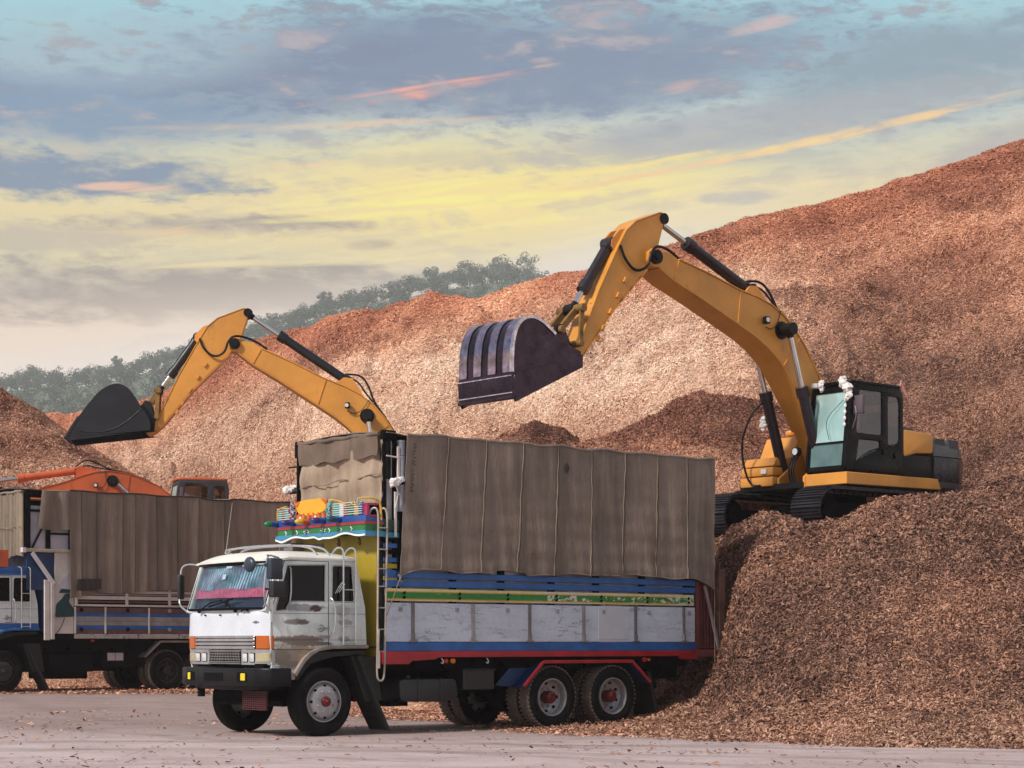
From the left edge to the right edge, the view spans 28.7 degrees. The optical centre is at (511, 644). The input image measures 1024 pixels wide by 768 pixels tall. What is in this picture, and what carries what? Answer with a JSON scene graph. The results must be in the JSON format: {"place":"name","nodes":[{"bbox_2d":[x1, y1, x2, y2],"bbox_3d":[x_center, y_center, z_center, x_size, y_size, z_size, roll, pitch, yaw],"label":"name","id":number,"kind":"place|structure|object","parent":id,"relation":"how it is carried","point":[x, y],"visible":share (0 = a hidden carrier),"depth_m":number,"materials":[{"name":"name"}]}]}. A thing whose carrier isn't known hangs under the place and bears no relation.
{"place":"outdoors","nodes":[
{"label":"outdoors","id":0,"kind":"place"},
{"bbox_2d":[7,282,515,411],"bbox_3d":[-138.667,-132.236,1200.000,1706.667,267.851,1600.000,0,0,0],"label":"hill","id":1,"kind":"structure","parent":0,"point":[135,385],"depth_m":1262.69,"materials":[{"name":"green plant"}]},
{"bbox_2d":[24,364,47,382],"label":"tree","id":2,"kind":"object","parent":1,"relation":"on","point":[31,368],"visible":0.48,"depth_m":1494.61,"materials":[{"name":"green plant"}]},
{"bbox_2d":[111,355,122,364],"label":"tree","id":3,"kind":"object","parent":1,"relation":"on","point":[115,359],"visible":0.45,"depth_m":1497.35,"materials":[{"name":"green plant"}]},
{"bbox_2d":[0,260,550,413],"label":"forest","id":4,"kind":"object","parent":1,"relation":"on","point":[58,381],"visible":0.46,"depth_m":1240.83,"materials":[{"name":"green plant"}]},
{"bbox_2d":[316,291,332,303],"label":"tree","id":5,"kind":"object","parent":1,"relation":"on","point":[322,295],"visible":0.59,"depth_m":1497.03,"materials":[{"name":"green plant"}]},
{"bbox_2d":[422,266,441,277],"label":"tree","id":6,"kind":"object","parent":1,"relation":"on","point":[426,272],"visible":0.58,"depth_m":1495.40,"materials":[{"name":"green plant"}]},
{"bbox_2d":[456,260,479,285],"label":"tree","id":7,"kind":"object","parent":1,"relation":"on","point":[473,268],"visible":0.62,"depth_m":1496.22,"materials":[{"name":"green plant"}]},
{"bbox_2d":[488,254,509,277],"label":"tree","id":8,"kind":"object","parent":1,"relation":"on","point":[494,260],"visible":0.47,"depth_m":1494.83,"materials":[{"name":"green plant"}]},
{"bbox_2d":[516,252,539,273],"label":"tree","id":9,"kind":"object","parent":1,"relation":"on","point":[525,259],"visible":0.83,"depth_m":1495.52,"materials":[{"name":"green plant"}]},
{"bbox_2d":[0,692,1023,767],"bbox_3d":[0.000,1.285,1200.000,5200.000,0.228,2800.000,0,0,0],"label":"ground","id":10,"kind":"structure","parent":0,"point":[181,710],"depth_m":26.93,"materials":[{"name":"grey concrete"}]},
{"bbox_2d":[0,387,142,488],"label":"wood chip heap","id":11,"kind":"object","parent":10,"relation":"on","point":[32,440],"visible":0.69,"depth_m":65.09,"materials":[{"name":"brown wood"}]},
{"bbox_2d":[0,488,291,692],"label":"cargo truck","id":12,"kind":"object","parent":10,"relation":"on","point":[88,581],"visible":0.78,"depth_m":49.84,"materials":[{"name":"metal"}]},
{"bbox_2d":[177,430,724,735],"bbox_3d":[-0.879,-0.985,33.473,10.001,4.776,3.105,0,0,-40],"label":"cargo truck","id":13,"kind":"object","parent":10,"relation":"on","point":[469,581],"visible":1,"depth_m":32.07,"materials":[{"name":"metal"}]},
{"bbox_2d":[0,684,1012,767],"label":"loose wood chips","id":14,"kind":"object","parent":10,"relation":"on","point":[426,715],"visible":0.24,"depth_m":35.10,"materials":[{"name":"brown wood"}]},
{"bbox_2d":[0,138,1023,710],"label":"wood chip heap","id":15,"kind":"object","parent":10,"relation":"on","point":[914,284],"visible":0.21,"depth_m":57.83,"materials":[{"name":"brown wood"}]},
{"bbox_2d":[0,460,228,498],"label":"excavator","id":16,"kind":"object","parent":15,"relation":"on","point":[110,480],"visible":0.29,"depth_m":58.72,"materials":[{"name":"orange painted steel"},{"name":"black steel"},{"name":"glass"}]},
{"bbox_2d":[64,308,393,445],"bbox_3d":[-4.757,-4.471,46.721,11.075,6.662,3.120,0,0,-6],"label":"excavator","id":17,"kind":"object","parent":15,"relation":"on","point":[116,412],"visible":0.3,"depth_m":46.34,"materials":[{"name":"yellow metal"}]},
{"bbox_2d":[495,419,580,445],"bbox_3d":[0.803,-4.220,53.099,10.065,3.444,8.610,0,0,0],"label":"wood chip heap","id":18,"kind":"object","parent":15,"relation":"on","point":[537,432],"visible":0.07,"depth_m":52.40,"materials":[{"name":"brown wood"}]},
{"bbox_2d":[573,390,794,493],"bbox_3d":[4.882,-4.429,47.145,12.566,3.035,9.182,0,0,0],"label":"wood chip heap","id":19,"kind":"object","parent":15,"relation":"on","point":[700,423],"visible":0.38,"depth_m":45.49,"materials":[{"name":"brown wood"}]},
{"bbox_2d":[484,474,1023,749],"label":"wood chip heap","id":20,"kind":"object","parent":10,"relation":"on","point":[889,621],"visible":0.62,"depth_m":32.58,"materials":[{"name":"brown wood"}]},
{"bbox_2d":[457,212,962,538],"bbox_3d":[4.043,-4.896,37.396,11.644,5.772,3.120,0,0,-40],"label":"excavator","id":21,"kind":"object","parent":20,"relation":"on","point":[829,460],"visible":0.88,"depth_m":37.60,"materials":[{"name":"yellow painted steel"},{"name":"black steel"},{"name":"glass"}]},
{"bbox_2d":[0,0,1023,390],"label":"sky","id":22,"kind":"structure","parent":0,"point":[169,169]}
]}

